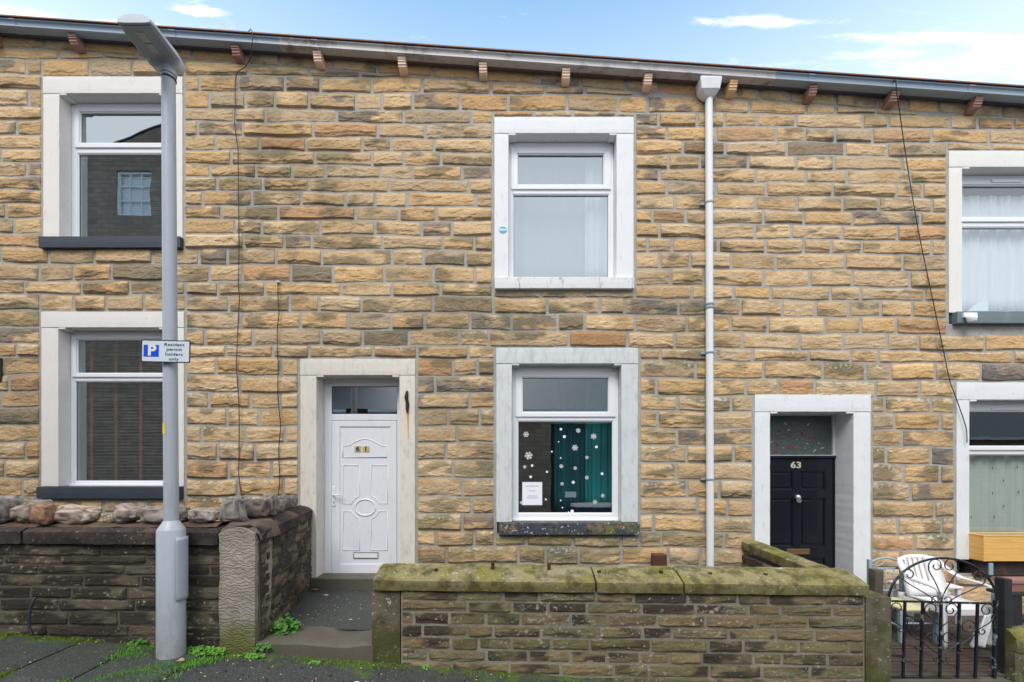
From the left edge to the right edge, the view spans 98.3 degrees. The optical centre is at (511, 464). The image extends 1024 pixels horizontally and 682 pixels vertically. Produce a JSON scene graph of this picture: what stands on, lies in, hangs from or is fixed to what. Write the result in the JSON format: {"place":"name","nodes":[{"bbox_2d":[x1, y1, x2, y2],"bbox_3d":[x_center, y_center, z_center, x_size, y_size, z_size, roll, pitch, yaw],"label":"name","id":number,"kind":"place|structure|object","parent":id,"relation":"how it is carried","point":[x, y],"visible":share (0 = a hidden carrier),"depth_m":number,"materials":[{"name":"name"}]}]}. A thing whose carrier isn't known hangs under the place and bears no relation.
{"place":"outdoors","nodes":[
{"label":"outdoors","id":0,"kind":"place"},
{"bbox_2d":[255,573,375,661],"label":"entry path","id":1,"kind":"structure","parent":0,"point":[325,631],"depth_m":4.40,"materials":[{"name":"grey concrete"}]},
{"bbox_2d":[268,613,301,634],"bbox_3d":[-2.101,1.473,4.100,0.303,0.192,0.231,0,0,0],"label":"weed","id":2,"kind":"object","parent":1,"relation":"on","point":[281,626],"visible":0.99,"depth_m":4.06,"materials":[{"name":"green plant"}]},
{"bbox_2d":[9,638,623,681],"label":"pavement","id":3,"kind":"structure","parent":0,"point":[288,669],"depth_m":3.65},
{"bbox_2d":[0,633,206,681],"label":"paving flags","id":4,"kind":"object","parent":3,"relation":"on","point":[81,658],"visible":0.91,"depth_m":3.47,"materials":[{"name":"stone"}]},
{"bbox_2d":[0,631,91,681],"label":"joint moss","id":5,"kind":"object","parent":4,"relation":"on","point":[3,674],"visible":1,"depth_m":3.27,"materials":[{"name":"green plant"}]},
{"bbox_2d":[127,638,147,646],"bbox_3d":[-3.220,1.531,3.800,0.162,0.072,0.092,0,0,0],"label":"weed","id":6,"kind":"object","parent":4,"relation":"on","point":[139,641],"visible":0.99,"depth_m":3.79,"materials":[{"name":"green plant"}]},
{"bbox_2d":[186,645,228,655],"bbox_3d":[-2.657,1.581,3.768,0.482,0.068,0.151,0,0,0],"label":"weed","id":7,"kind":"object","parent":4,"relation":"on","point":[211,650],"visible":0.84,"depth_m":3.75,"materials":[{"name":"green plant"}]},
{"bbox_2d":[117,14,187,659],"bbox_3d":[-2.857,-0.841,3.550,0.297,5.167,0.461,0,0,0],"label":"street lamp","id":8,"kind":"object","parent":3,"relation":"on","point":[151,43],"visible":0.98,"depth_m":3.63,"materials":[{"name":"grey metal"}]},
{"bbox_2d":[141,340,190,362],"bbox_3d":[-2.821,-0.921,3.670,0.403,0.192,0.137,0,0,0],"label":"parking sign","id":9,"kind":"object","parent":8,"relation":"attached to","point":[169,351],"visible":1,"depth_m":3.60,"materials":[{"name":"white metal"}]},
{"bbox_2d":[175,536,187,601],"bbox_3d":[-2.734,0.862,3.677,0.034,0.522,0.134,0,0,0],"label":"access door","id":10,"kind":"structure","parent":8,"relation":"in","point":[181,543],"depth_m":3.65,"materials":[{"name":"grey paint"}]},
{"bbox_2d":[85,643,227,681],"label":"grass","id":11,"kind":"structure","parent":3,"relation":"on","point":[129,650],"depth_m":3.56,"materials":[{"name":"green plant"}]},
{"bbox_2d":[237,653,264,658],"bbox_3d":[-2.225,1.627,3.760,0.253,0.048,0.094,0,0,0],"label":"weed","id":12,"kind":"object","parent":3,"relation":"on","point":[251,655],"visible":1,"depth_m":3.75,"materials":[{"name":"green plant"}]},
{"bbox_2d":[0,632,514,680],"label":"wall foot moss","id":13,"kind":"object","parent":3,"relation":"on","point":[126,643],"depth_m":3.80,"materials":[{"name":"green plant"}]},
{"bbox_2d":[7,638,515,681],"bbox_3d":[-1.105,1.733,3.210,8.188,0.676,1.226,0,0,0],"label":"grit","id":14,"kind":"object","parent":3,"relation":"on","point":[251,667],"visible":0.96,"depth_m":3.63,"materials":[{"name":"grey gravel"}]},
{"bbox_2d":[253,642,273,651],"bbox_3d":[-2.174,1.589,3.862,0.210,0.074,0.100,0,0,0],"label":"weed","id":15,"kind":"object","parent":3,"relation":"on","point":[269,647],"visible":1,"depth_m":3.84,"materials":[{"name":"green plant"}]},
{"bbox_2d":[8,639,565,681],"bbox_3d":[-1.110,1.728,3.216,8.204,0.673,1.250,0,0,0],"label":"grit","id":16,"kind":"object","parent":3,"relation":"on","point":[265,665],"visible":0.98,"depth_m":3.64,"materials":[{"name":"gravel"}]},
{"bbox_2d":[308,660,320,664],"bbox_3d":[-1.669,1.676,3.739,0.105,0.027,0.062,0,0,0],"label":"weed","id":17,"kind":"object","parent":3,"relation":"on","point":[314,661],"visible":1,"depth_m":3.74,"materials":[{"name":"green plant"}]},
{"bbox_2d":[1005,625,1023,681],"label":"gate pier","id":18,"kind":"structure","parent":3,"relation":"on","point":[1014,654],"depth_m":3.88,"materials":[{"name":"stone"}]},
{"bbox_2d":[0,0,1023,84],"label":"sky","id":19,"kind":"structure","parent":0,"point":[960,40],"materials":[{"name":"blue"}]},
{"bbox_2d":[889,613,1023,681],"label":"decking","id":20,"kind":"object","parent":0,"point":[984,674],"visible":0.09,"depth_m":4.35,"materials":[{"name":"wood"}]},
{"bbox_2d":[868,568,883,594],"bbox_3d":[3.418,1.415,4.154,0.089,0.866,0.091,0,0,0],"label":"timber post","id":21,"kind":"object","parent":20,"relation":"on","point":[875,578],"visible":0.3,"depth_m":4.12,"materials":[{"name":"brown wood"}]},
{"bbox_2d":[891,607,907,620],"bbox_3d":[4.351,1.698,5.078,0.503,0.262,0.112,0,0,-3],"label":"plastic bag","id":22,"kind":"object","parent":20,"relation":"on","point":[892,613],"visible":0.05,"depth_m":5.11,"materials":[{"name":"plastic"}]},
{"bbox_2d":[867,557,938,642],"bbox_3d":[4.255,1.460,4.829,0.414,0.816,0.458,0,0,0],"label":"metal chair","id":23,"kind":"object","parent":20,"relation":"on","point":[912,607],"visible":0.55,"depth_m":4.73,"materials":[{"name":"grey metal"}]},
{"bbox_2d":[888,580,963,624],"bbox_3d":[4.935,1.647,5.290,0.630,0.443,0.300,0,0,0],"label":"white side table","id":24,"kind":"object","parent":20,"relation":"on","point":[957,588],"visible":0.26,"depth_m":5.17,"materials":[{"name":"plastic"}]},
{"bbox_2d":[894,554,994,649],"bbox_3d":[4.620,1.449,4.766,0.635,0.838,0.639,0,0,0],"label":"plastic armchair","id":25,"kind":"object","parent":20,"relation":"on","point":[925,585],"visible":0.68,"depth_m":4.91,"materials":[{"name":"white plastic"}]},
{"bbox_2d":[969,614,991,648],"bbox_3d":[4.739,1.662,4.414,0.343,0.331,0.113,0,0,0],"label":"plastic bag","id":26,"kind":"object","parent":25,"relation":"hanging from","point":[985,639],"visible":0.42,"depth_m":4.40,"materials":[{"name":"white plastic"}]},
{"bbox_2d":[891,644,1000,670],"bbox_3d":[3.950,1.854,4.265,1.300,0.010,0.590,0,0,0],"label":"wire rack","id":27,"kind":"object","parent":20,"relation":"on","point":[935,660],"visible":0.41,"depth_m":4.18,"materials":[{"name":"metal"}]},
{"bbox_2d":[994,577,1011,673],"bbox_3d":[4.426,1.635,3.984,0.073,1.226,0.092,0,0,0],"label":"timber post","id":28,"kind":"object","parent":20,"relation":"on","point":[1003,586],"visible":0.74,"depth_m":3.96,"materials":[{"name":"black wood"}]},
{"bbox_2d":[986,588,1023,625],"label":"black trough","id":29,"kind":"object","parent":20,"relation":"on","point":[1017,618],"visible":0.34,"depth_m":4.22,"materials":[{"name":"black plastic"}]},
{"bbox_2d":[991,577,1023,591],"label":"plant trough","id":30,"kind":"object","parent":29,"relation":"on","point":[1017,584],"visible":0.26,"depth_m":4.26,"materials":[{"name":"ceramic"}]},
{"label":"ground","id":31,"kind":"structure","parent":0,"visible":0},
{"bbox_2d":[0,505,312,652],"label":"garden wall","id":32,"kind":"structure","parent":31,"relation":"on","point":[249,582],"depth_m":3.85,"materials":[{"name":"stone"}]},
{"bbox_2d":[0,495,22,522],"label":"rock","id":33,"kind":"object","parent":32,"relation":"on","point":[7,502],"visible":0.72,"depth_m":3.94,"materials":[{"name":"grey stone"}]},
{"bbox_2d":[9,499,53,522],"bbox_3d":[-4.339,0.442,4.003,0.310,0.244,0.223,0,0,0],"label":"rock","id":34,"kind":"object","parent":32,"relation":"on","point":[20,512],"visible":0.56,"depth_m":3.91,"materials":[{"name":"grey stone"}]},
{"bbox_2d":[27,597,36,635],"bbox_3d":[-4.079,1.292,3.757,0.048,0.316,0.102,0,0,-31],"label":"cable","id":35,"kind":"object","parent":32,"relation":"attached to","point":[29,617],"visible":1,"depth_m":3.74,"materials":[{"name":"black rubber"}]},
{"bbox_2d":[29,503,58,524],"bbox_3d":[-4.121,0.439,3.913,0.165,0.191,0.209,0,0,0],"label":"rock","id":36,"kind":"object","parent":32,"relation":"on","point":[41,514],"visible":0.93,"depth_m":3.84,"materials":[{"name":"brown stone"}]},
{"bbox_2d":[54,504,102,524],"bbox_3d":[-3.927,0.456,3.999,0.407,0.201,0.218,0,0,0],"label":"rock","id":37,"kind":"object","parent":32,"relation":"on","point":[70,514],"visible":0.89,"depth_m":3.92,"materials":[{"name":"grey stone"}]},
{"bbox_2d":[102,513,113,523],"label":"rock","id":38,"kind":"object","parent":32,"relation":"on","point":[107,518],"visible":0.45,"depth_m":3.95,"materials":[{"name":"beige stone"}]},
{"bbox_2d":[112,503,143,523],"bbox_3d":[-3.443,0.443,4.002,0.238,0.187,0.225,0,0,0],"label":"rock","id":39,"kind":"object","parent":32,"relation":"on","point":[125,512],"visible":0.79,"depth_m":3.92,"materials":[{"name":"grey stone"}]},
{"bbox_2d":[139,505,189,523],"bbox_3d":[-3.120,0.452,3.993,0.458,0.171,0.238,0,0,0],"label":"rock","id":40,"kind":"object","parent":32,"relation":"on","point":[153,514],"visible":0.6,"depth_m":3.91,"materials":[{"name":"grey stone"}]},
{"bbox_2d":[188,507,219,522],"bbox_3d":[-2.766,0.455,4.002,0.285,0.135,0.191,0,0,0],"label":"rock","id":41,"kind":"object","parent":32,"relation":"on","point":[200,515],"visible":0.94,"depth_m":3.93,"materials":[{"name":"grey stone"}]},
{"bbox_2d":[218,496,247,522],"bbox_3d":[-2.515,0.407,4.002,0.210,0.240,0.154,0,0,0],"label":"rock","id":42,"kind":"object","parent":32,"relation":"on","point":[233,509],"visible":1,"depth_m":3.94,"materials":[{"name":"grey stone"}]},
{"bbox_2d":[244,499,270,518],"bbox_3d":[-2.458,0.426,4.252,0.243,0.194,0.184,0,0,0],"label":"rock","id":43,"kind":"object","parent":32,"relation":"on","point":[257,508],"visible":0.86,"depth_m":4.18,"materials":[{"name":"grey stone"}]},
{"bbox_2d":[261,493,278,515],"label":"rock","id":44,"kind":"object","parent":32,"relation":"on","point":[272,499],"visible":0.68,"depth_m":4.47,"materials":[{"name":"grey stone"}]},
{"bbox_2d":[277,500,285,512],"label":"rock","id":45,"kind":"object","parent":32,"relation":"on","point":[282,503],"visible":0.51,"depth_m":4.75,"materials":[{"name":"grey stone"}]},
{"bbox_2d":[278,495,291,510],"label":"rock","id":46,"kind":"object","parent":32,"relation":"on","point":[287,500],"visible":0.58,"depth_m":4.95,"materials":[{"name":"grey stone"}]},
{"bbox_2d":[289,495,297,507],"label":"rock","id":47,"kind":"object","parent":32,"relation":"on","point":[294,500],"visible":0.57,"depth_m":5.19,"materials":[{"name":"grey stone"}]},
{"bbox_2d":[0,14,313,520],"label":"terraced house","id":48,"kind":"structure","parent":31,"relation":"on","point":[73,92],"depth_m":5.57,"materials":[{"name":"stone"}]},
{"bbox_2d":[0,358,2,380],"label":"wall plaque","id":49,"kind":"object","parent":48,"relation":"attached to","point":[1,369],"depth_m":5.56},
{"bbox_2d":[69,331,162,485],"bbox_3d":[-5.030,-0.720,5.745,1.358,2.002,0.100,0,0,0],"label":"window","id":50,"kind":"structure","parent":48,"relation":"in","point":[77,377],"depth_m":5.72,"materials":[{"name":"white plastic"}]},
{"bbox_2d":[72,104,160,235],"bbox_3d":[-5.024,-3.757,5.745,1.345,1.820,0.100,0,0,0],"label":"window","id":51,"kind":"structure","parent":48,"relation":"in","point":[80,149],"depth_m":5.72,"materials":[{"name":"white plastic"}]},
{"bbox_2d":[83,157,161,235],"bbox_3d":[-5.034,-3.479,5.850,1.219,1.152,0.060,0,0,0],"label":"venetian blind","id":52,"kind":"object","parent":48,"relation":"attached to","point":[123,229],"visible":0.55,"depth_m":5.85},
{"bbox_2d":[86,341,162,479],"bbox_3d":[-5.077,-0.705,5.859,1.076,1.899,0.061,0,0,0],"label":"venetian blind","id":53,"kind":"object","parent":48,"relation":"attached to","point":[116,460],"visible":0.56,"depth_m":5.85,"materials":[{"name":"wood"}]},
{"bbox_2d":[234,29,252,498],"bbox_3d":[-3.282,-2.464,5.465,0.398,5.841,0.079,0,0,30],"label":"cable","id":54,"kind":"object","parent":48,"relation":"attached to","point":[238,260],"visible":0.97,"depth_m":5.53,"materials":[{"name":"black rubber"}]},
{"bbox_2d":[255,33,775,577],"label":"terraced house","id":55,"kind":"structure","parent":31,"relation":"on","point":[481,251],"depth_m":5.57,"materials":[{"name":"stone"}]},
{"bbox_2d":[324,379,399,572],"bbox_3d":[-1.939,0.181,5.801,1.042,2.604,0.139,0,0,0],"label":"door","id":56,"kind":"structure","parent":55,"relation":"in","point":[362,466],"depth_m":5.80,"materials":[{"name":"white plastic"}]},
{"bbox_2d":[499,143,613,276],"bbox_3d":[0.575,-3.251,5.677,1.480,1.826,0.235,0,0,0],"label":"window","id":57,"kind":"structure","parent":55,"relation":"in","point":[561,195],"depth_m":5.75,"materials":[{"name":"white plastic"}]},
{"bbox_2d":[512,367,618,520],"bbox_3d":[0.688,-0.269,5.745,1.376,1.996,0.100,0,0,0],"label":"window","id":58,"kind":"structure","parent":55,"relation":"in","point":[531,491],"depth_m":5.72,"materials":[{"name":"white plastic"}]},
{"bbox_2d":[554,380,584,511],"bbox_3d":[0.882,-0.245,6.400,0.535,1.941,0.078,0,0,0],"label":"side curtain","id":59,"kind":"object","parent":55,"relation":"hanging from","point":[569,395],"visible":0.67,"depth_m":6.40,"materials":[{"name":"teal fabric"}]},
{"bbox_2d":[565,492,575,496],"bbox_3d":[0.802,0.412,6.051,0.151,0.079,0.003,0,0,0],"label":"letter envelope","id":60,"kind":"object","parent":55,"relation":"in","point":[570,494],"visible":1,"depth_m":6.05,"materials":[{"name":"white paper"}]},
{"bbox_2d":[571,502,611,511],"bbox_3d":[1.287,0.853,6.056,0.996,0.659,0.431,0,0,0],"label":"ironing board","id":61,"kind":"object","parent":55,"relation":"in","point":[589,505],"visible":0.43,"depth_m":5.87,"materials":[{"name":"fabric"}]},
{"bbox_2d":[585,379,611,511],"bbox_3d":[1.336,-0.245,6.181,0.623,1.941,0.091,0,0,0],"label":"side curtain","id":62,"kind":"object","parent":55,"relation":"hanging from","point":[598,460],"visible":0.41,"depth_m":6.18,"materials":[{"name":"teal fabric"}]},
{"bbox_3d":[-2.929,-2.291,5.552,0.068,0.028,0.035,0,0,0],"label":"cable clip","id":63,"kind":"object","parent":55,"relation":"attached to","visible":0},
{"bbox_2d":[277,282,280,495],"bbox_3d":[-2.914,-0.946,5.532,0.056,2.671,0.010,0,0,0],"label":"cable","id":64,"kind":"object","parent":63,"relation":"hanging from","point":[277,390],"visible":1,"depth_m":5.53,"materials":[{"name":"black rubber"}]},
{"bbox_2d":[372,539,891,681],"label":"garden wall","id":65,"kind":"structure","parent":31,"relation":"on","point":[766,613],"depth_m":3.85,"materials":[{"name":"stone"}]},
{"bbox_2d":[887,557,998,678],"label":"iron gate","id":66,"kind":"structure","parent":65,"relation":"attached to","point":[994,619],"depth_m":3.89,"materials":[{"name":"black metal"}]},
{"bbox_2d":[988,563,992,574],"bbox_3d":[4.225,0.924,3.906,0.035,0.105,0.012,0,0,0],"label":"metal bracket","id":67,"kind":"object","parent":66,"relation":"attached to","point":[990,568],"visible":1,"depth_m":3.90,"materials":[{"name":"grey metal"}]},
{"bbox_2d":[717,66,1023,612],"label":"terraced house","id":68,"kind":"structure","parent":31,"relation":"on","point":[857,452],"depth_m":5.57,"materials":[{"name":"stone"}]},
{"bbox_2d":[770,415,835,567],"bbox_3d":[3.773,0.605,5.886,1.048,2.531,0.108,0,0,0],"label":"door","id":69,"kind":"structure","parent":68,"relation":"in","point":[802,491],"depth_m":5.90,"materials":[{"name":"black paint"}]},
{"bbox_2d":[893,79,967,442],"bbox_3d":[5.153,-2.472,5.496,1.077,4.405,0.119,0,0,-10],"label":"cable","id":70,"kind":"object","parent":68,"relation":"attached to","point":[925,263],"visible":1,"depth_m":5.53,"materials":[{"name":"black rubber"}]},
{"bbox_2d":[962,313,977,322],"bbox_3d":[5.686,-1.816,5.463,0.170,0.133,0.129,0,0,0],"label":"security camera","id":71,"kind":"object","parent":68,"relation":"attached to","point":[971,317],"visible":1,"depth_m":5.44,"materials":[{"name":"white plastic"}]},
{"bbox_2d":[968,301,987,310],"bbox_3d":[6.114,-2.075,5.808,0.263,0.132,0.015,0,0,0],"label":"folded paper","id":72,"kind":"object","parent":68,"relation":"on","point":[982,306],"visible":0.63,"depth_m":5.80,"materials":[{"name":"white paper"}]},
{"bbox_2d":[962,195,1023,310],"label":"net curtain","id":73,"kind":"object","parent":68,"relation":"hanging from","point":[993,267],"visible":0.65,"depth_m":5.84,"materials":[{"name":"white fabric"}]},
{"bbox_2d":[962,175,1023,228],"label":"window","id":74,"kind":"structure","parent":68,"relation":"in","point":[968,181],"depth_m":5.72,"materials":[{"name":"white plastic"}]},
{"bbox_2d":[969,456,1023,534],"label":"net curtain","id":75,"kind":"object","parent":68,"relation":"hanging from","point":[996,493],"visible":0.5,"depth_m":5.83,"materials":[{"name":"white fabric"}]},
{"bbox_2d":[969,532,1023,560],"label":"window box","id":76,"kind":"object","parent":68,"relation":"on","point":[996,547],"visible":1,"depth_m":5.40,"materials":[{"name":"yellow wood"}]},
{"bbox_2d":[969,402,1023,455],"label":"window","id":77,"kind":"structure","parent":68,"relation":"in","point":[974,407],"depth_m":5.72,"materials":[{"name":"white plastic"}]},
{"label":"front yard","id":78,"kind":"structure","parent":0,"visible":0},
{"bbox_2d":[651,553,666,565],"bbox_3d":[1.831,1.373,5.520,0.170,0.516,0.120,0,0,0],"label":"vent duct","id":79,"kind":"object","parent":78,"relation":"on","point":[658,559],"visible":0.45,"depth_m":5.46,"materials":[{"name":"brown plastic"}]}
]}

